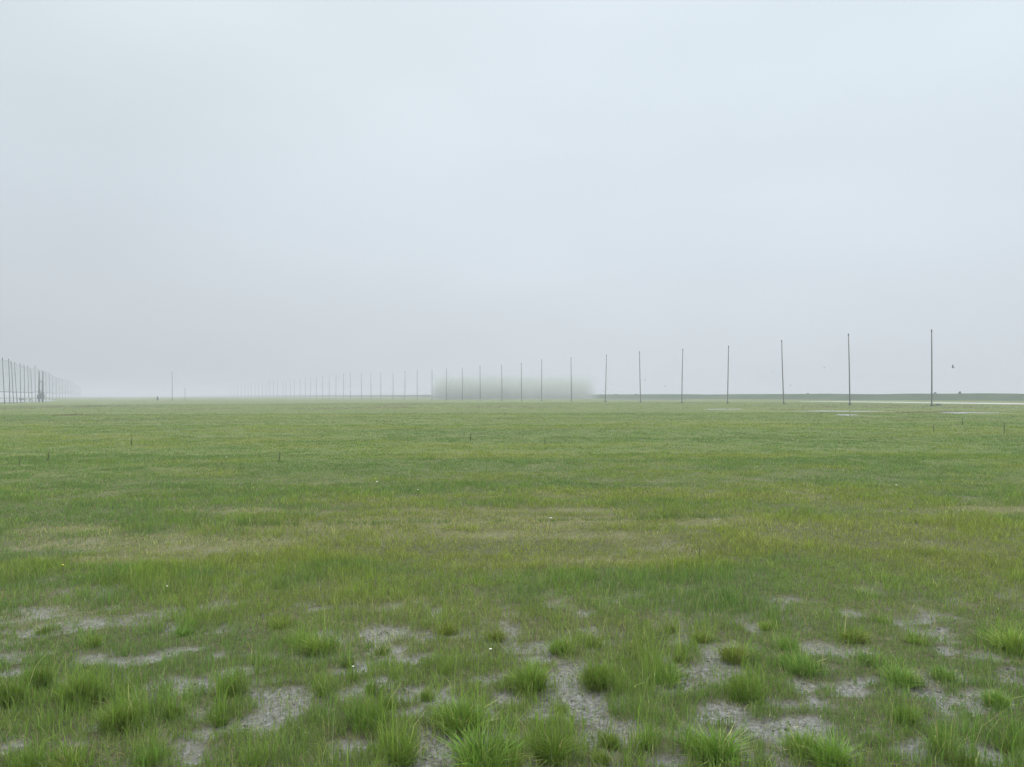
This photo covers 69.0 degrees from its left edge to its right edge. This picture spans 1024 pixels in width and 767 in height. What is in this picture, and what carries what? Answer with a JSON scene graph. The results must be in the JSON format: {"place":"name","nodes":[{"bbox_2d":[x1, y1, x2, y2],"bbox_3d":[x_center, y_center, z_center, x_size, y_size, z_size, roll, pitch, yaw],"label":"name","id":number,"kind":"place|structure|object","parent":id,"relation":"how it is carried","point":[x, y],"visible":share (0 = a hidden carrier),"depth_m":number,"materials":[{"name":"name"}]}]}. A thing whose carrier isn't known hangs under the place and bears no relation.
{"place":"outdoors","nodes":[
{"label":"outdoors","id":0,"kind":"place"},
{"bbox_2d":[0,399,53,401],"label":"water","id":1,"kind":"structure","parent":0,"point":[7,400],"depth_m":258.06,"materials":[{"name":"grey liquid"}]},
{"bbox_2d":[0,394,1023,766],"bbox_3d":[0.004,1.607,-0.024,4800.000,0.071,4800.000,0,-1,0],"label":"ground","id":2,"kind":"structure","parent":0,"point":[350,740],"depth_m":6.79,"materials":[{"name":"green plant"}]},
{"bbox_2d":[2,357,5,403],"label":"pole","id":3,"kind":"object","parent":2,"relation":"on","point":[3,381],"visible":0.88,"depth_m":153.76,"materials":[{"name":"grey metal"}]},
{"bbox_2d":[0,360,76,393],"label":"bird net","id":4,"kind":"object","parent":3,"relation":"attached to","point":[40,392],"visible":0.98,"depth_m":233.38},
{"bbox_2d":[8,359,10,402],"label":"pole","id":5,"kind":"object","parent":2,"relation":"on","point":[9,383],"visible":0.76,"depth_m":162.35,"materials":[{"name":"grey metal"}]},
{"bbox_2d":[11,361,13,402],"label":"pole","id":6,"kind":"object","parent":2,"relation":"on","point":[12,382],"visible":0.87,"depth_m":169.43,"materials":[{"name":"grey metal"}]},
{"bbox_2d":[14,362,17,402],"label":"pole","id":7,"kind":"object","parent":2,"relation":"on","point":[15,384],"visible":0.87,"depth_m":176.78,"materials":[{"name":"grey metal"}]},
{"bbox_2d":[0,670,40,709],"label":"grass tussock","id":8,"kind":"object","parent":2,"relation":"on","point":[3,694],"depth_m":3.86,"materials":[{"name":"green plant"}]},
{"bbox_2d":[20,371,20,401],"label":"pole","id":9,"kind":"object","parent":2,"relation":"on","point":[20,386],"visible":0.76,"depth_m":184.80,"materials":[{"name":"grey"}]},
{"bbox_2d":[1,745,56,766],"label":"grass tussock","id":10,"kind":"object","parent":2,"relation":"on","point":[19,763],"depth_m":3.23,"materials":[{"name":"green plant"}]},
{"bbox_2d":[11,655,58,688],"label":"grass tussock","id":11,"kind":"object","parent":2,"relation":"on","point":[42,678],"depth_m":4.10,"materials":[{"name":"green plant"}]},
{"bbox_2d":[37,371,44,401],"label":"twin post frame","id":12,"kind":"object","parent":2,"relation":"on","point":[41,396],"visible":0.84,"depth_m":195.84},
{"bbox_2d":[32,621,57,634],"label":"grass tussock","id":13,"kind":"object","parent":2,"relation":"on","point":[41,630],"depth_m":5.06,"materials":[{"name":"green plant"}]},
{"bbox_2d":[44,745,101,766],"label":"grass tussock","id":14,"kind":"object","parent":2,"relation":"on","point":[64,762],"depth_m":3.22,"materials":[{"name":"green plant"}]},
{"bbox_2d":[48,663,112,707],"bbox_3d":[-2.244,1.561,3.905,0.367,0.248,0.376,-1,-1,41],"label":"grass tussock","id":15,"kind":"object","parent":2,"relation":"on","point":[84,692],"depth_m":3.87,"materials":[{"name":"green plant"}]},
{"bbox_2d":[82,630,110,646],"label":"grass tussock","id":16,"kind":"object","parent":2,"relation":"on","point":[94,642],"depth_m":4.78,"materials":[{"name":"green plant"}]},
{"bbox_2d":[72,687,158,733],"bbox_3d":[-1.919,1.591,3.621,0.369,0.173,0.410,0,-1,19],"label":"grass tussock","id":17,"kind":"object","parent":2,"relation":"on","point":[122,724],"depth_m":3.59,"materials":[{"name":"green plant"}]},
{"bbox_2d":[121,736,171,766],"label":"grass tussock","id":18,"kind":"object","parent":2,"relation":"on","point":[149,756],"depth_m":3.26,"materials":[{"name":"green plant"}]},
{"bbox_2d":[155,695,195,719],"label":"grass tussock","id":19,"kind":"object","parent":2,"relation":"on","point":[171,708],"depth_m":3.74,"materials":[{"name":"green plant"}]},
{"bbox_2d":[173,626,197,635],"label":"grass tussock","id":20,"kind":"object","parent":2,"relation":"on","point":[185,628],"depth_m":5.04,"materials":[{"name":"green plant"}]},
{"bbox_2d":[203,711,232,726],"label":"grass tussock","id":21,"kind":"object","parent":2,"relation":"on","point":[219,720],"depth_m":3.66,"materials":[{"name":"green plant"}]},
{"bbox_2d":[213,659,250,698],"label":"grass tussock","id":22,"kind":"object","parent":2,"relation":"on","point":[230,689],"depth_m":3.97,"materials":[{"name":"green plant"}]},
{"bbox_2d":[238,750,264,766],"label":"grass tussock","id":23,"kind":"object","parent":2,"relation":"on","point":[252,760],"depth_m":3.23,"materials":[{"name":"green plant"}]},
{"bbox_2d":[267,615,300,628],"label":"grass tussock","id":24,"kind":"object","parent":2,"relation":"on","point":[280,623],"depth_m":5.21,"materials":[{"name":"green plant"}]},
{"bbox_2d":[278,629,340,656],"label":"grass tussock","id":25,"kind":"object","parent":2,"relation":"on","point":[314,649],"depth_m":4.66,"materials":[{"name":"green plant"}]},
{"bbox_2d":[307,683,327,696],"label":"grass tussock","id":26,"kind":"object","parent":2,"relation":"on","point":[323,690],"depth_m":3.99,"materials":[{"name":"green plant"}]},
{"bbox_2d":[337,648,358,667],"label":"grass tussock","id":27,"kind":"object","parent":2,"relation":"on","point":[346,662],"depth_m":4.44,"materials":[{"name":"green plant"}]},
{"bbox_2d":[336,697,388,732],"bbox_3d":[-0.711,1.608,3.613,0.289,0.134,0.287,0,-1,12],"label":"grass tussock","id":28,"kind":"object","parent":2,"relation":"on","point":[359,718],"depth_m":3.60,"materials":[{"name":"green plant"}]},
{"bbox_2d":[363,675,377,695],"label":"grass tussock","id":29,"kind":"object","parent":2,"relation":"on","point":[367,686],"depth_m":3.98,"materials":[{"name":"green plant"}]},
{"bbox_2d":[368,642,397,655],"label":"grass tussock","id":30,"kind":"object","parent":2,"relation":"on","point":[377,651],"depth_m":4.67,"materials":[{"name":"green plant"}]},
{"bbox_2d":[378,693,398,709],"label":"grass tussock","id":31,"kind":"object","parent":2,"relation":"on","point":[389,702],"depth_m":3.81,"materials":[{"name":"green plant"}]},
{"bbox_2d":[372,730,428,766],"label":"grass tussock","id":32,"kind":"object","parent":2,"relation":"on","point":[396,754],"depth_m":3.27,"materials":[{"name":"green plant"}]},
{"bbox_2d":[418,681,435,701],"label":"grass tussock","id":33,"kind":"object","parent":2,"relation":"on","point":[425,696],"depth_m":3.97,"materials":[{"name":"green plant"}]},
{"bbox_2d":[446,368,446,399],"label":"pole","id":34,"kind":"object","parent":2,"relation":"on","point":[446,383],"visible":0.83,"depth_m":226.13,"materials":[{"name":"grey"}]},
{"bbox_2d":[429,621,464,635],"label":"grass tussock","id":35,"kind":"object","parent":2,"relation":"on","point":[448,631],"depth_m":5.00,"materials":[{"name":"green plant"}]},
{"bbox_2d":[462,368,462,399],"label":"pole","id":36,"kind":"object","parent":2,"relation":"on","point":[462,383],"visible":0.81,"depth_m":216.17,"materials":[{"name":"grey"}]},
{"bbox_2d":[420,688,510,739],"bbox_3d":[-0.223,1.573,3.593,0.474,0.196,0.528,-1,-1,34],"label":"grass tussock","id":37,"kind":"object","parent":2,"relation":"on","point":[462,708],"depth_m":3.58,"materials":[{"name":"green plant"}]},
{"bbox_2d":[425,712,535,766],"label":"grass tussock","id":38,"kind":"object","parent":2,"relation":"on","point":[469,759],"depth_m":3.24,"materials":[{"name":"green plant"}]},
{"bbox_2d":[485,626,507,642],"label":"grass tussock","id":39,"kind":"object","parent":2,"relation":"on","point":[502,638],"depth_m":4.84,"materials":[{"name":"green plant"}]},
{"bbox_2d":[492,743,531,766],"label":"grass tussock","id":40,"kind":"object","parent":2,"relation":"on","point":[518,762],"depth_m":3.20,"materials":[{"name":"green plant"}]},
{"bbox_2d":[1,566,1023,766],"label":"mud crumbs","id":41,"kind":"object","parent":2,"relation":"on","point":[940,692],"visible":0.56,"depth_m":4.00,"materials":[{"name":"grey soil"}]},
{"bbox_2d":[521,363,521,400],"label":"pole","id":42,"kind":"object","parent":2,"relation":"on","point":[521,381],"visible":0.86,"depth_m":185.79,"materials":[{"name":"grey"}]},
{"bbox_2d":[500,651,565,693],"bbox_3d":[0.096,1.573,4.076,0.432,0.209,0.444,-1,-1,29],"label":"grass tussock","id":43,"kind":"object","parent":2,"relation":"on","point":[543,678],"depth_m":4.07,"materials":[{"name":"green plant"}]},
{"bbox_2d":[541,359,541,400],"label":"pole","id":44,"kind":"object","parent":2,"relation":"on","point":[541,379],"visible":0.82,"depth_m":177.33,"materials":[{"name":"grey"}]},
{"bbox_2d":[513,714,603,766],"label":"grass tussock","id":45,"kind":"object","parent":2,"relation":"on","point":[555,747],"depth_m":3.28,"materials":[{"name":"green plant"}]},
{"bbox_2d":[548,693,572,712],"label":"grass tussock","id":46,"kind":"object","parent":2,"relation":"on","point":[560,707],"depth_m":3.80,"materials":[{"name":"green plant"}]},
{"bbox_2d":[537,635,584,654],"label":"grass tussock","id":47,"kind":"object","parent":2,"relation":"on","point":[551,648],"depth_m":4.61,"materials":[{"name":"green plant"}]},
{"bbox_2d":[578,630,611,648],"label":"grass tussock","id":48,"kind":"object","parent":2,"relation":"on","point":[593,641],"depth_m":4.74,"materials":[{"name":"green plant"}]},
{"bbox_2d":[570,641,626,691],"bbox_3d":[0.456,1.564,4.093,0.370,0.220,0.380,0,-1,4],"label":"grass tussock","id":49,"kind":"object","parent":2,"relation":"on","point":[593,680],"depth_m":4.08,"materials":[{"name":"green plant"}]},
{"bbox_2d":[591,747,612,763],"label":"grass tussock","id":50,"kind":"object","parent":2,"relation":"on","point":[600,755],"depth_m":3.27,"materials":[{"name":"green plant"}]},
{"bbox_2d":[605,355,606,401],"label":"pole","id":51,"kind":"object","parent":2,"relation":"on","point":[605,382],"visible":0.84,"depth_m":155.02,"materials":[{"name":"grey metal"}]},
{"bbox_2d":[593,725,626,749],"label":"grass tussock","id":52,"kind":"object","parent":2,"relation":"on","point":[606,743],"depth_m":3.42,"materials":[{"name":"green plant"}]},
{"bbox_2d":[203,393,1023,400],"bbox_3d":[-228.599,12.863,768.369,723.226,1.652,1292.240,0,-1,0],"label":"embankment","id":53,"kind":"structure","parent":2,"relation":"on","point":[982,397],"depth_m":217.28,"materials":[{"name":"green plant"}]},
{"bbox_2d":[639,351,640,401],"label":"pole","id":54,"kind":"object","parent":2,"relation":"on","point":[639,371],"visible":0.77,"depth_m":144.96,"materials":[{"name":"grey metal"}]},
{"bbox_2d":[627,724,661,753],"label":"grass tussock","id":55,"kind":"object","parent":2,"relation":"on","point":[646,744],"depth_m":3.37,"materials":[{"name":"green plant"}]},
{"bbox_2d":[629,643,662,656],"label":"grass tussock","id":56,"kind":"object","parent":2,"relation":"on","point":[635,652],"depth_m":4.55,"materials":[{"name":"green plant"}]},
{"bbox_2d":[645,661,689,687],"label":"grass tussock","id":57,"kind":"object","parent":2,"relation":"on","point":[667,678],"depth_m":4.13,"materials":[{"name":"green plant"}]},
{"bbox_2d":[664,620,683,633],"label":"grass tussock","id":58,"kind":"object","parent":2,"relation":"on","point":[673,630],"depth_m":4.97,"materials":[{"name":"green plant"}]},
{"bbox_2d":[670,650,686,662],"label":"grass tussock","id":59,"kind":"object","parent":2,"relation":"on","point":[677,657],"depth_m":4.46,"materials":[{"name":"green plant"}]},
{"bbox_2d":[681,349,682,402],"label":"pole","id":60,"kind":"object","parent":2,"relation":"on","point":[682,374],"visible":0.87,"depth_m":134.67,"materials":[{"name":"grey metal"}]},
{"bbox_2d":[682,626,721,642],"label":"grass tussock","id":61,"kind":"object","parent":2,"relation":"on","point":[704,639],"depth_m":4.83,"materials":[{"name":"green plant"}]},
{"bbox_2d":[657,715,763,765],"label":"grass tussock","id":62,"kind":"object","parent":2,"relation":"on","point":[728,744],"depth_m":3.28,"materials":[{"name":"green plant"}]},
{"bbox_2d":[727,346,728,403],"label":"pole","id":63,"kind":"object","parent":2,"relation":"on","point":[728,374],"visible":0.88,"depth_m":124.79,"materials":[{"name":"grey metal"}]},
{"bbox_2d":[706,631,760,663],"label":"grass tussock","id":64,"kind":"object","parent":2,"relation":"on","point":[735,655],"depth_m":4.46,"materials":[{"name":"green plant"}]},
{"bbox_2d":[722,668,769,705],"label":"grass tussock","id":65,"kind":"object","parent":2,"relation":"on","point":[740,688],"depth_m":3.90,"materials":[{"name":"green plant"}]},
{"bbox_2d":[755,618,782,630],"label":"grass tussock","id":66,"kind":"object","parent":2,"relation":"on","point":[761,624],"depth_m":5.08,"materials":[{"name":"green plant"}]},
{"bbox_2d":[781,340,784,403],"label":"pole","id":67,"kind":"object","parent":2,"relation":"on","point":[782,373],"visible":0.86,"depth_m":114.58,"materials":[{"name":"grey metal"}]},
{"bbox_2d":[769,634,808,652],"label":"grass tussock","id":68,"kind":"object","parent":2,"relation":"on","point":[784,646],"depth_m":4.65,"materials":[{"name":"green plant"}]},
{"bbox_2d":[765,721,829,756],"bbox_3d":[1.306,1.597,3.332,0.365,0.122,0.328,0,-1,14],"label":"grass tussock","id":69,"kind":"object","parent":2,"relation":"on","point":[797,741],"depth_m":3.36,"materials":[{"name":"green plant"}]},
{"bbox_2d":[780,648,832,677],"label":"grass tussock","id":70,"kind":"object","parent":2,"relation":"on","point":[806,664],"depth_m":4.27,"materials":[{"name":"green plant"}]},
{"bbox_2d":[795,725,865,766],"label":"grass tussock","id":71,"kind":"object","parent":2,"relation":"on","point":[827,751],"depth_m":3.22,"materials":[{"name":"green plant"}]},
{"bbox_2d":[848,333,850,404],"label":"pole","id":72,"kind":"object","parent":2,"relation":"on","point":[849,369],"visible":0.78,"depth_m":104.45,"materials":[{"name":"grey metal"}]},
{"bbox_2d":[832,623,875,642],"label":"grass tussock","id":73,"kind":"object","parent":2,"relation":"on","point":[857,636],"depth_m":4.80,"materials":[{"name":"green plant"}]},
{"bbox_2d":[843,411,874,411],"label":"water","id":74,"kind":"structure","parent":2,"relation":"on","point":[858,411],"depth_m":66.02,"materials":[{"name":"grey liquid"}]},
{"bbox_2d":[849,649,887,667],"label":"grass tussock","id":75,"kind":"object","parent":2,"relation":"on","point":[867,661],"depth_m":4.37,"materials":[{"name":"green plant"}]},
{"bbox_2d":[872,611,895,624],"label":"grass tussock","id":76,"kind":"object","parent":2,"relation":"on","point":[881,619],"depth_m":5.26,"materials":[{"name":"green plant"}]},
{"bbox_2d":[876,661,926,690],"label":"grass tussock","id":77,"kind":"object","parent":2,"relation":"on","point":[907,673],"depth_m":4.09,"materials":[{"name":"green plant"}]},
{"bbox_2d":[886,703,927,725],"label":"grass tussock","id":78,"kind":"object","parent":2,"relation":"on","point":[900,712],"depth_m":3.58,"materials":[{"name":"green plant"}]},
{"bbox_2d":[892,633,934,644],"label":"grass tussock","id":79,"kind":"object","parent":2,"relation":"on","point":[915,641],"depth_m":4.76,"materials":[{"name":"green plant"}]},
{"bbox_2d":[930,329,932,405],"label":"pole","id":80,"kind":"object","parent":2,"relation":"on","point":[931,404],"visible":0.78,"depth_m":94.19,"materials":[{"name":"grey metal"}]},
{"bbox_2d":[907,714,968,756],"bbox_3d":[1.906,1.536,3.285,0.321,0.210,0.322,-1,-1,40],"label":"grass tussock","id":81,"kind":"object","parent":2,"relation":"on","point":[941,740],"depth_m":3.31,"materials":[{"name":"green plant"}]},
{"bbox_2d":[929,665,960,680],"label":"grass tussock","id":82,"kind":"object","parent":2,"relation":"on","point":[944,674],"depth_m":4.15,"materials":[{"name":"green plant"}]},
{"bbox_2d":[935,746,995,766],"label":"grass tussock","id":83,"kind":"object","parent":2,"relation":"on","point":[948,757],"depth_m":3.19,"materials":[{"name":"green plant"}]},
{"bbox_2d":[939,412,1005,413],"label":"water","id":84,"kind":"structure","parent":2,"relation":"on","point":[972,412],"depth_m":61.49,"materials":[{"name":"grey liquid"}]},
{"bbox_2d":[971,680,1021,711],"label":"grass tussock","id":85,"kind":"object","parent":2,"relation":"on","point":[993,700],"depth_m":3.82,"materials":[{"name":"green plant"}]},
{"bbox_2d":[972,614,1023,654],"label":"grass tussock","id":86,"kind":"object","parent":2,"relation":"on","point":[1016,641],"depth_m":4.67,"materials":[{"name":"green plant"}]},
{"bbox_2d":[985,734,1023,754],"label":"grass tussock","id":87,"kind":"object","parent":2,"relation":"on","point":[1007,745],"depth_m":3.33,"materials":[{"name":"green plant"}]},
{"bbox_2d":[0,0,1023,395],"label":"sky","id":88,"kind":"structure","parent":0,"point":[216,195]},
{"bbox_2d":[604,399,684,399],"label":"water","id":89,"kind":"structure","parent":0,"point":[644,399],"depth_m":222.31,"materials":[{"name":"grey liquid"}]},
{"bbox_2d":[800,401,1023,403],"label":"path","id":90,"kind":"structure","parent":0,"point":[917,402],"depth_m":130.01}
]}

